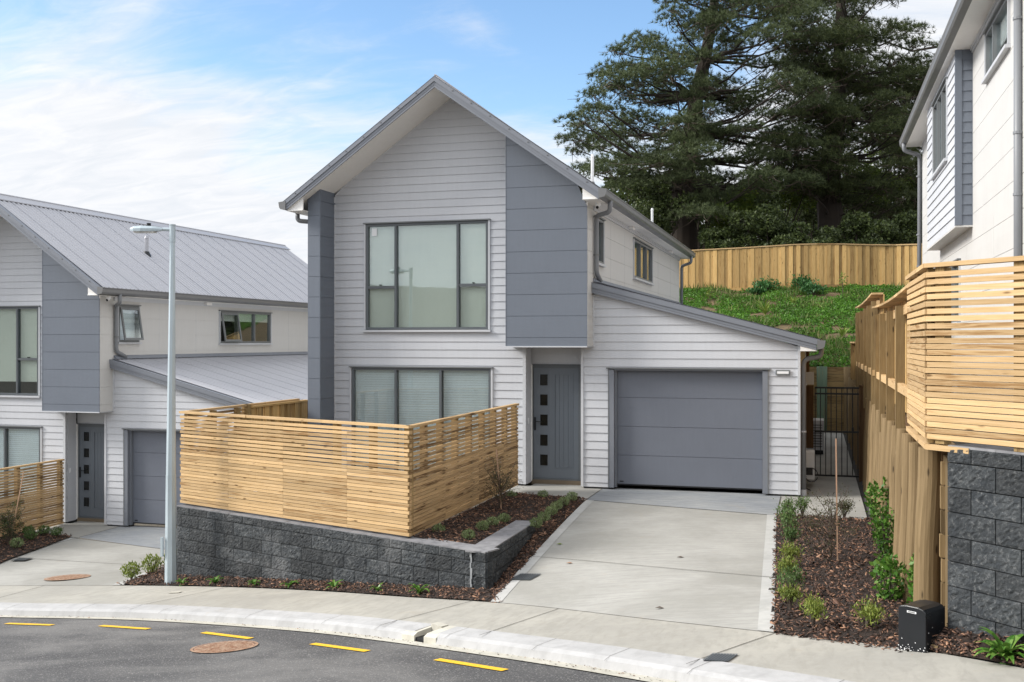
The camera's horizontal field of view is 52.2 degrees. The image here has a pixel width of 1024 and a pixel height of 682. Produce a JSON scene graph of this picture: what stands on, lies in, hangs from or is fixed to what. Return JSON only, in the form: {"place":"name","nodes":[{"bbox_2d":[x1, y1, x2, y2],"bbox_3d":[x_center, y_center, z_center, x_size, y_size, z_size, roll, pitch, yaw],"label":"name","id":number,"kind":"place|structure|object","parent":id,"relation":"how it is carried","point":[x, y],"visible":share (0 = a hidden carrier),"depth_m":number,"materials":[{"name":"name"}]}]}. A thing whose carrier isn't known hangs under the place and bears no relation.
{"place":"outdoors","nodes":[
{"label":"outdoors","id":0,"kind":"place"},
{"bbox_2d":[0,529,70,562],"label":"bark mulch","id":1,"kind":"object","parent":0,"point":[43,538],"visible":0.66,"depth_m":21.93,"materials":[{"name":"brown wood"}]},
{"bbox_2d":[0,498,27,544],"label":"sapling","id":2,"kind":"object","parent":1,"relation":"on","point":[4,521],"visible":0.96,"depth_m":21.57,"materials":[{"name":"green plant"}]},
{"bbox_2d":[0,537,164,585],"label":"driveway","id":3,"kind":"structure","parent":0,"point":[100,563],"depth_m":19.85,"materials":[{"name":"concrete"}]},
{"bbox_2d":[44,574,90,579],"bbox_3d":[-7.660,4.056,18.017,0.749,0.069,0.749,0,0,16],"label":"manhole cover","id":4,"kind":"object","parent":3,"relation":"on","point":[67,577],"visible":1,"depth_m":18.02,"materials":[{"name":"metal"}]},
{"bbox_2d":[29,521,164,548],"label":"path","id":5,"kind":"structure","parent":0,"point":[145,536],"depth_m":23.39,"materials":[{"name":"concrete"}]},
{"bbox_2d":[0,459,64,536],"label":"slat fence","id":6,"kind":"object","parent":5,"relation":"on","point":[40,517],"visible":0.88,"depth_m":23.56,"materials":[{"name":"brown wood"}]},
{"bbox_2d":[125,564,177,584],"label":"bark mulch","id":7,"kind":"object","parent":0,"point":[161,570],"visible":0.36,"depth_m":17.00,"materials":[{"name":"brown wood"}]},
{"bbox_2d":[119,560,142,578],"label":"lime shrub","id":8,"kind":"object","parent":7,"relation":"on","point":[134,569],"visible":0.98,"depth_m":17.10,"materials":[{"name":"green plant"}]},
{"bbox_2d":[140,553,162,572],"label":"lime shrub","id":9,"kind":"object","parent":7,"relation":"on","point":[155,563],"visible":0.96,"depth_m":17.52,"materials":[{"name":"green plant"}]},
{"bbox_2d":[0,618,641,681],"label":"road","id":10,"kind":"structure","parent":0,"point":[76,650],"depth_m":10.30,"materials":[{"name":"grey asphalt"}]},
{"bbox_2d":[190,640,257,652],"bbox_3d":[-3.027,3.209,11.009,0.697,0.084,0.697,0,0,16],"label":"manhole cover","id":11,"kind":"object","parent":10,"relation":"on","point":[222,646],"visible":1,"depth_m":10.99,"materials":[{"name":"metal"}]},
{"bbox_2d":[0,615,678,681],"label":"channel","id":12,"kind":"object","parent":10,"relation":"on","point":[578,667],"visible":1,"depth_m":10.50,"materials":[{"name":"concrete"}]},
{"bbox_2d":[435,658,506,670],"bbox_3d":[-0.380,2.903,9.408,0.090,0.108,0.918,0,0,-44],"label":"road marking","id":13,"kind":"object","parent":10,"relation":"on","point":[471,664],"visible":1,"depth_m":9.39,"materials":[{"name":"yellow paint"}]},
{"bbox_2d":[220,480,496,535],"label":"yard","id":14,"kind":"structure","parent":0,"point":[356,504],"depth_m":17.87,"materials":[{"name":"soil"}]},
{"bbox_2d":[242,400,307,490],"bbox_3d":[-4.492,1.940,20.197,0.180,1.600,2.460,0,0,16],"label":"paling fence","id":15,"kind":"object","parent":14,"relation":"on","point":[295,409],"visible":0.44,"depth_m":20.10,"materials":[{"name":"brown wood"}]},
{"bbox_2d":[0,364,947,681],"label":"ground","id":16,"kind":"structure","parent":0,"point":[518,604],"depth_m":19.32,"materials":[{"name":"concrete"}]},
{"bbox_2d":[0,193,307,526],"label":"town house","id":17,"kind":"structure","parent":16,"relation":"on","point":[84,306],"depth_m":24.89,"materials":[{"name":"grey paint"}]},
{"bbox_2d":[0,305,40,397],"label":"window","id":18,"kind":"structure","parent":17,"relation":"in","point":[20,328],"depth_m":24.97,"materials":[{"name":"clear glass"}]},
{"bbox_2d":[0,413,76,522],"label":"sliding door","id":19,"kind":"structure","parent":17,"relation":"in","point":[19,445],"depth_m":24.99,"materials":[{"name":"glass"}]},
{"bbox_2d":[79,427,103,516],"bbox_3d":[-9.890,3.093,24.797,0.893,2.135,0.110,0,0,16],"label":"front door","id":20,"kind":"structure","parent":17,"relation":"in","point":[91,439],"depth_m":24.84,"materials":[{"name":"grey metal"}]},
{"bbox_2d":[118,304,143,343],"bbox_3d":[-9.019,-0.408,24.695,0.256,0.932,0.870,0,0,16],"label":"window","id":21,"kind":"structure","parent":17,"relation":"in","point":[125,313],"depth_m":24.80,"materials":[{"name":"clear glass"}]},
{"bbox_2d":[133,431,230,525],"bbox_3d":[-7.496,3.108,23.847,2.670,2.185,0.062,0,0,16],"label":"garage door","id":22,"kind":"structure","parent":17,"relation":"in","point":[149,447],"depth_m":24.06,"materials":[{"name":"metal"}]},
{"bbox_2d":[218,310,272,344],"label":"window","id":23,"kind":"structure","parent":17,"relation":"in","point":[229,320],"depth_m":30.06,"materials":[{"name":"clear glass"}]},
{"bbox_2d":[117,572,499,602],"bbox_3d":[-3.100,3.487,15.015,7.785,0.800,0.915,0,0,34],"label":"bark mulch","id":24,"kind":"object","parent":16,"relation":"on","point":[360,586],"visible":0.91,"depth_m":14.59,"materials":[{"name":"brown wood"}]},
{"bbox_2d":[130,223,176,585],"bbox_3d":[-5.622,1.016,16.416,0.720,5.750,0.200,0,0,1],"label":"street lamp","id":25,"kind":"object","parent":24,"relation":"on","point":[170,542],"visible":0.97,"depth_m":16.36,"materials":[{"name":"metal"}]},
{"bbox_2d":[177,504,535,601],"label":"block wall","id":26,"kind":"structure","parent":16,"relation":"on","point":[214,542],"depth_m":15.07,"materials":[{"name":"concrete"}]},
{"bbox_2d":[183,398,299,496],"bbox_3d":[-4.822,1.892,19.074,0.126,1.503,3.918,0,0,16],"label":"slat fence","id":27,"kind":"object","parent":26,"relation":"on","point":[237,410],"visible":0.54,"depth_m":18.38,"materials":[{"name":"brown wood"}]},
{"bbox_2d":[179,411,412,536],"bbox_3d":[-3.398,1.892,15.714,5.061,1.503,0.126,0,0,36],"label":"slat fence","id":28,"kind":"object","parent":26,"relation":"on","point":[372,501],"visible":1,"depth_m":15.46,"materials":[{"name":"brown wood"}]},
{"bbox_2d":[407,403,518,536],"bbox_3d":[-0.677,1.893,16.760,0.126,1.505,5.360,0,0,16],"label":"slat fence","id":29,"kind":"object","parent":26,"relation":"on","point":[438,496],"visible":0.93,"depth_m":16.09,"materials":[{"name":"brown wood"}]},
{"bbox_2d":[0,602,853,681],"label":"kerb","id":30,"kind":"structure","parent":16,"relation":"on","point":[673,667],"depth_m":10.25,"materials":[{"name":"concrete"}]},
{"bbox_2d":[402,622,456,643],"bbox_3d":[-0.843,3.046,10.875,0.530,0.194,0.340,0,0,44],"label":"kerb inlet","id":31,"kind":"object","parent":30,"relation":"attached to","point":[428,634],"visible":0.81,"depth_m":10.85,"materials":[{"name":"concrete"}]},
{"bbox_2d":[278,74,825,496],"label":"town house","id":32,"kind":"structure","parent":16,"relation":"on","point":[466,254],"depth_m":20.14,"materials":[{"name":"grey paint"}]},
{"bbox_2d":[349,366,492,474],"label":"sliding door","id":33,"kind":"structure","parent":32,"relation":"in","point":[400,395],"depth_m":20.70,"materials":[{"name":"glass"}]},
{"bbox_2d":[362,218,490,331],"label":"window","id":34,"kind":"structure","parent":32,"relation":"in","point":[433,275],"depth_m":20.61,"materials":[{"name":"glass"}]},
{"bbox_2d":[534,368,578,478],"bbox_3d":[0.849,1.578,20.221,0.893,2.135,0.110,0,0,16],"label":"front door","id":35,"kind":"structure","parent":32,"relation":"in","point":[556,390],"depth_m":20.23,"materials":[{"name":"grey metal"}]},
{"bbox_2d":[594,215,606,266],"bbox_3d":[1.666,-1.923,20.134,0.145,0.932,0.870,0,0,16],"label":"window","id":36,"kind":"structure","parent":32,"relation":"in","point":[601,220],"depth_m":20.46,"materials":[{"name":"grey metal"}]},
{"bbox_2d":[633,237,654,284],"bbox_3d":[3.152,-1.903,25.227,0.145,0.952,2.860,0,0,16],"label":"window","id":37,"kind":"structure","parent":32,"relation":"in","point":[642,252],"depth_m":25.32,"materials":[{"name":"glass"}]},
{"bbox_2d":[617,370,761,489],"bbox_3d":[3.243,1.593,19.270,2.670,2.185,0.062,0,0,16],"label":"garage door","id":38,"kind":"structure","parent":32,"relation":"in","point":[690,429],"depth_m":19.24,"materials":[{"name":"metal"}]},
{"bbox_2d":[806,385,813,447],"bbox_3d":[5.969,1.510,21.072,0.205,1.260,0.080,0,0,16],"label":"gate post","id":39,"kind":"object","parent":32,"relation":"attached to","point":[809,416],"visible":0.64,"depth_m":21.02,"materials":[{"name":"brown wood"}]},
{"bbox_2d":[806,450,814,479],"bbox_3d":[5.653,2.345,19.960,0.239,0.530,0.410,0,0,16],"label":"water heater","id":40,"kind":"object","parent":32,"relation":"attached to","point":[810,462],"visible":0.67,"depth_m":19.76,"materials":[{"name":"grey metal"}]},
{"bbox_2d":[626,179,700,235],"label":"bush","id":41,"kind":"object","parent":16,"relation":"on","point":[657,202],"visible":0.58,"depth_m":51.32,"materials":[{"name":"green plant"}]},
{"bbox_2d":[667,181,721,250],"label":"bush","id":42,"kind":"object","parent":16,"relation":"on","point":[697,231],"visible":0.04,"depth_m":59.42,"materials":[{"name":"green plant"}]},
{"bbox_2d":[551,0,849,249],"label":"pine tree","id":43,"kind":"object","parent":16,"relation":"on","point":[695,136],"visible":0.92,"depth_m":52.10,"materials":[{"name":"green plant"}]},
{"bbox_2d":[697,226,749,250],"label":"bush","id":44,"kind":"object","parent":16,"relation":"on","point":[712,238],"visible":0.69,"depth_m":49.41,"materials":[{"name":"green plant"}]},
{"bbox_2d":[708,187,775,245],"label":"bush","id":45,"kind":"object","parent":16,"relation":"on","point":[744,206],"visible":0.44,"depth_m":52.44,"materials":[{"name":"green plant"}]},
{"bbox_2d":[726,190,788,248],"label":"bush","id":46,"kind":"object","parent":16,"relation":"on","point":[766,223],"visible":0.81,"depth_m":49.15,"materials":[{"name":"green plant"}]},
{"bbox_2d":[603,166,916,250],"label":"distant wood","id":47,"kind":"object","parent":16,"relation":"on","point":[620,195],"visible":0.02,"depth_m":71.96,"materials":[{"name":"green plant"}]},
{"bbox_2d":[746,163,819,243],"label":"bush","id":48,"kind":"object","parent":16,"relation":"on","point":[786,197],"visible":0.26,"depth_m":55.77,"materials":[{"name":"green plant"}]},
{"bbox_2d":[679,281,906,366],"bbox_3d":[9.670,-0.749,37.603,15.671,3.349,10.766,0,0,16],"label":"ground cover","id":49,"kind":"object","parent":16,"relation":"on","point":[741,313],"visible":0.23,"depth_m":38.86,"materials":[{"name":"green plant"}]},
{"bbox_2d":[748,275,780,289],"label":"leafy clump","id":50,"kind":"object","parent":49,"relation":"on","point":[760,283],"visible":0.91,"depth_m":42.13,"materials":[{"name":"green plant"}]},
{"bbox_2d":[787,274,818,289],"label":"leafy clump","id":51,"kind":"object","parent":49,"relation":"on","point":[800,280],"visible":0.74,"depth_m":41.85,"materials":[{"name":"green plant"}]},
{"bbox_2d":[799,280,830,295],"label":"leafy clump","id":52,"kind":"object","parent":49,"relation":"on","point":[810,287],"visible":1,"depth_m":40.76,"materials":[{"name":"green plant"}]},
{"bbox_2d":[753,220,841,247],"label":"bush","id":53,"kind":"object","parent":16,"relation":"on","point":[793,235],"visible":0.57,"depth_m":48.83,"materials":[{"name":"green plant"}]},
{"bbox_2d":[679,243,921,290],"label":"paling fence","id":54,"kind":"object","parent":16,"relation":"on","point":[738,268],"visible":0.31,"depth_m":42.29,"materials":[{"name":"brown wood"}]},
{"bbox_2d":[780,160,872,238],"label":"bush","id":55,"kind":"object","parent":16,"relation":"on","point":[810,215],"visible":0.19,"depth_m":63.38,"materials":[{"name":"green plant"}]},
{"bbox_2d":[807,366,850,433],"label":"timber wall","id":56,"kind":"structure","parent":16,"relation":"on","point":[823,375],"depth_m":31.90,"materials":[{"name":"brown wood"}]},
{"bbox_2d":[768,513,911,654],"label":"bark mulch","id":57,"kind":"object","parent":16,"relation":"on","point":[833,599],"visible":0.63,"depth_m":11.03,"materials":[{"name":"brown wood"}]},
{"bbox_2d":[773,554,800,580],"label":"edging shrub","id":58,"kind":"object","parent":57,"relation":"on","point":[787,561],"visible":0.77,"depth_m":11.59,"materials":[{"name":"green plant"}]},
{"bbox_2d":[769,562,806,589],"bbox_3d":[2.850,2.447,10.802,0.377,0.381,0.350,0,0,16],"label":"edging shrub","id":59,"kind":"object","parent":57,"relation":"on","point":[789,575],"visible":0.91,"depth_m":10.77,"materials":[{"name":"green plant"}]},
{"bbox_2d":[771,582,805,609],"bbox_3d":[2.712,2.489,10.268,0.279,0.294,0.318,0,0,-4],"label":"edging shrub","id":60,"kind":"object","parent":57,"relation":"on","point":[791,595],"visible":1,"depth_m":10.22,"materials":[{"name":"green plant"}]},
{"bbox_2d":[778,508,800,530],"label":"edging shrub","id":61,"kind":"object","parent":57,"relation":"on","point":[785,516],"visible":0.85,"depth_m":14.52,"materials":[{"name":"green plant"}]},
{"bbox_2d":[776,539,804,564],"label":"edging shrub","id":62,"kind":"object","parent":57,"relation":"on","point":[787,551],"visible":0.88,"depth_m":12.30,"materials":[{"name":"green plant"}]},
{"bbox_2d":[779,522,804,548],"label":"edging shrub","id":63,"kind":"object","parent":57,"relation":"on","point":[790,535],"visible":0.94,"depth_m":13.38,"materials":[{"name":"green plant"}]},
{"bbox_2d":[799,591,827,625],"bbox_3d":[2.781,2.463,9.640,0.269,0.319,0.385,0,0,16],"label":"edging shrub","id":64,"kind":"object","parent":57,"relation":"on","point":[810,605],"visible":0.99,"depth_m":9.57,"materials":[{"name":"green plant"}]},
{"bbox_2d":[786,483,859,560],"bbox_3d":[3.748,2.222,12.581,0.880,0.998,0.946,0,0,16],"label":"sapling","id":65,"kind":"object","parent":57,"relation":"on","point":[830,526],"visible":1,"depth_m":12.57,"materials":[{"name":"green plant"}]},
{"bbox_2d":[835,439,837,561],"bbox_3d":[3.883,1.931,12.503,0.036,1.540,0.016,0,0,16],"label":"garden stake","id":66,"kind":"object","parent":57,"relation":"on","point":[836,495],"visible":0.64,"depth_m":12.50,"materials":[{"name":"brown wood"}]},
{"bbox_2d":[849,595,890,626],"bbox_3d":[3.205,2.446,9.385,0.413,0.353,0.313,0,0,-37],"label":"edging shrub","id":67,"kind":"object","parent":57,"relation":"on","point":[870,610],"visible":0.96,"depth_m":9.33,"materials":[{"name":"green plant"}]},
{"bbox_2d":[863,479,876,520],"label":"glossy shrub","id":68,"kind":"object","parent":57,"relation":"on","point":[870,494],"visible":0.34,"depth_m":15.51,"materials":[{"name":"green plant"}]},
{"bbox_2d":[868,476,888,539],"bbox_3d":[4.893,2.245,13.792,0.388,0.955,0.412,0,0,16],"label":"glossy shrub","id":69,"kind":"object","parent":57,"relation":"on","point":[876,494],"visible":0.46,"depth_m":13.76,"materials":[{"name":"green plant"}]},
{"bbox_2d":[871,505,894,559],"bbox_3d":[4.519,2.345,12.643,0.342,0.755,0.361,0,0,16],"label":"glossy shrub","id":70,"kind":"object","parent":57,"relation":"on","point":[877,521],"visible":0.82,"depth_m":12.61,"materials":[{"name":"green plant"}]},
{"bbox_2d":[869,550,906,600],"bbox_3d":[3.791,2.403,10.512,0.397,0.640,0.384,0,0,-5],"label":"glossy shrub","id":71,"kind":"object","parent":57,"relation":"on","point":[888,563],"visible":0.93,"depth_m":10.47,"materials":[{"name":"green plant"}]},
{"bbox_2d":[902,553,913,602],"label":"glossy shrub","id":72,"kind":"object","parent":57,"relation":"on","point":[911,577],"visible":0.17,"depth_m":10.02,"materials":[{"name":"green plant"}]},
{"bbox_2d":[741,0,939,242],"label":"pine tree","id":73,"kind":"object","parent":16,"relation":"on","point":[838,187],"visible":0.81,"depth_m":54.52,"materials":[{"name":"green plant"}]},
{"bbox_2d":[843,434,870,519],"bbox_3d":[7.876,2.771,23.901,0.230,0.060,16.300,0,0,16],"label":"gravel strip","id":74,"kind":"object","parent":16,"relation":"on","point":[862,494],"depth_m":20.75,"materials":[{"name":"grey gravel"}]},
{"bbox_2d":[859,385,864,481],"bbox_3d":[7.048,1.828,20.762,0.300,1.925,0.090,0,0,16],"label":"gate post","id":75,"kind":"object","parent":74,"relation":"on","point":[861,421],"visible":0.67,"depth_m":20.78,"materials":[{"name":"black metal"}]},
{"bbox_2d":[815,387,858,476],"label":"gate","id":76,"kind":"structure","parent":75,"relation":"attached to","point":[841,431],"depth_m":20.91,"materials":[{"name":"black metal"}]},
{"bbox_2d":[820,210,898,245],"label":"bush","id":77,"kind":"object","parent":16,"relation":"on","point":[867,230],"visible":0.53,"depth_m":50.03,"materials":[{"name":"green plant"}]},
{"bbox_2d":[841,160,916,240],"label":"bush","id":78,"kind":"object","parent":16,"relation":"on","point":[882,196],"visible":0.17,"depth_m":58.82,"materials":[{"name":"green plant"}]},
{"bbox_2d":[822,14,940,217],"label":"pine tree","id":79,"kind":"object","parent":16,"relation":"on","point":[926,55],"visible":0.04,"depth_m":59.77,"materials":[{"name":"green plant"}]},
{"bbox_2d":[878,209,916,245],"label":"bush","id":80,"kind":"object","parent":16,"relation":"on","point":[906,223],"visible":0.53,"depth_m":50.97,"materials":[{"name":"green plant"}]},
{"bbox_2d":[846,378,968,626],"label":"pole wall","id":81,"kind":"structure","parent":16,"relation":"on","point":[913,470],"depth_m":10.35,"materials":[{"name":"brown wood"}]},
{"bbox_2d":[855,293,883,410],"bbox_3d":[7.255,0.247,21.348,0.208,2.147,7.752,0,0,16],"label":"paling fence","id":82,"kind":"object","parent":81,"relation":"on","point":[865,347],"visible":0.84,"depth_m":20.41,"materials":[{"name":"brown wood"}]},
{"bbox_2d":[872,285,909,453],"bbox_3d":[5.106,0.367,13.985,0.208,1.907,7.392,0,0,16],"label":"paling fence","id":83,"kind":"object","parent":81,"relation":"on","point":[891,332],"visible":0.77,"depth_m":13.82,"materials":[{"name":"brown wood"}]},
{"bbox_2d":[905,263,934,442],"bbox_3d":[3.735,0.096,9.556,0.126,1.490,1.838,0,0,16],"label":"slat fence","id":84,"kind":"object","parent":81,"relation":"on","point":[917,285],"visible":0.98,"depth_m":9.36,"materials":[{"name":"brown wood"}]},
{"bbox_2d":[929,623,1023,667],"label":"bark mulch","id":85,"kind":"object","parent":16,"relation":"on","point":[947,642],"visible":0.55,"depth_m":8.19,"materials":[{"name":"brown wood"}]},
{"bbox_2d":[972,626,1023,664],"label":"lily plant","id":86,"kind":"object","parent":85,"relation":"on","point":[1005,649],"visible":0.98,"depth_m":7.84,"materials":[{"name":"green plant"}]},
{"bbox_2d":[948,443,1023,667],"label":"block wall","id":87,"kind":"structure","parent":16,"relation":"on","point":[986,536],"depth_m":8.19,"materials":[{"name":"grey concrete"}]},
{"bbox_2d":[924,256,1023,451],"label":"slat fence","id":88,"kind":"object","parent":87,"relation":"on","point":[944,424],"visible":1,"depth_m":8.27,"materials":[{"name":"brown wood"}]},
{"bbox_2d":[0,0,956,263],"label":"sky","id":89,"kind":"structure","parent":0,"point":[208,115],"materials":[{"name":"blue"}]},
{"bbox_2d":[413,491,577,543],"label":"bark mulch","id":90,"kind":"object","parent":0,"point":[486,514],"visible":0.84,"depth_m":15.99,"materials":[{"name":"brown wood"}]},
{"bbox_2d":[478,455,529,507],"bbox_3d":[-0.127,2.271,16.536,0.781,0.999,0.657,0,0,16],"label":"sapling","id":91,"kind":"object","parent":90,"relation":"on","point":[501,488],"visible":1,"depth_m":16.56,"materials":[{"name":"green plant"}]},
{"bbox_2d":[0,585,1023,681],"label":"footpath","id":92,"kind":"structure","parent":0,"point":[828,659],"depth_m":10.37,"materials":[{"name":"concrete"}]},
{"bbox_2d":[703,653,736,661],"bbox_3d":[1.708,2.583,8.565,0.212,0.049,0.312,0,0,28],"label":"drain grate","id":93,"kind":"object","parent":92,"relation":"on","point":[725,657],"visible":1,"depth_m":8.55,"materials":[{"name":"black metal"}]},
{"bbox_2d":[898,600,944,652],"bbox_3d":[3.348,2.341,8.545,0.304,0.400,0.245,0,0,-39],"label":"service box","id":94,"kind":"object","parent":92,"relation":"on","point":[921,623],"visible":0.85,"depth_m":8.46,"materials":[{"name":"black plastic"}]},
{"bbox_2d":[481,496,586,602],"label":"bark mulch","id":95,"kind":"object","parent":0,"point":[524,551],"visible":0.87,"depth_m":14.94,"materials":[{"name":"brown wood"}]},
{"bbox_2d":[491,500,775,632],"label":"driveway","id":96,"kind":"structure","parent":0,"point":[624,559],"depth_m":13.23,"materials":[{"name":"concrete"}]},
{"bbox_2d":[502,432,866,521],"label":"path","id":97,"kind":"structure","parent":0,"point":[759,503],"depth_m":18.73,"materials":[{"name":"concrete"}]},
{"bbox_2d":[685,284,893,365],"label":"bank","id":98,"kind":"structure","parent":0,"point":[784,326],"depth_m":38.14,"materials":[{"name":"green plant"}]},
{"bbox_2d":[808,418,823,453],"bbox_3d":[7.512,2.330,25.851,0.380,0.820,0.860,0,0,16],"label":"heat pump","id":99,"kind":"object","parent":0,"point":[818,436],"visible":0.57,"depth_m":25.43,"materials":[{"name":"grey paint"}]},
{"bbox_2d":[899,0,1023,414],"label":"town house","id":100,"kind":"structure","parent":0,"point":[964,128],"depth_m":15.18,"materials":[{"name":"white paint"}]},
{"bbox_2d":[930,77,947,180],"bbox_3d":[7.269,-3.558,17.713,0.145,1.342,2.160,0,0,16],"label":"window","id":101,"kind":"structure","parent":100,"relation":"in","point":[939,106],"depth_m":17.96,"materials":[{"name":"grey metal"}]},
{"bbox_2d":[951,258,961,322],"bbox_3d":[7.556,-0.814,17.900,0.145,1.072,2.080,0,0,16],"label":"window","id":102,"kind":"structure","parent":100,"relation":"in","point":[958,259],"depth_m":17.65,"materials":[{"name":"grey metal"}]},
{"bbox_2d":[981,0,1010,83],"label":"window","id":103,"kind":"structure","parent":100,"relation":"in","point":[997,32],"depth_m":13.52,"materials":[{"name":"grey metal"}]},
{"bbox_2d":[951,398,1013,444],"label":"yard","id":104,"kind":"structure","parent":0,"point":[956,442],"depth_m":11.21,"materials":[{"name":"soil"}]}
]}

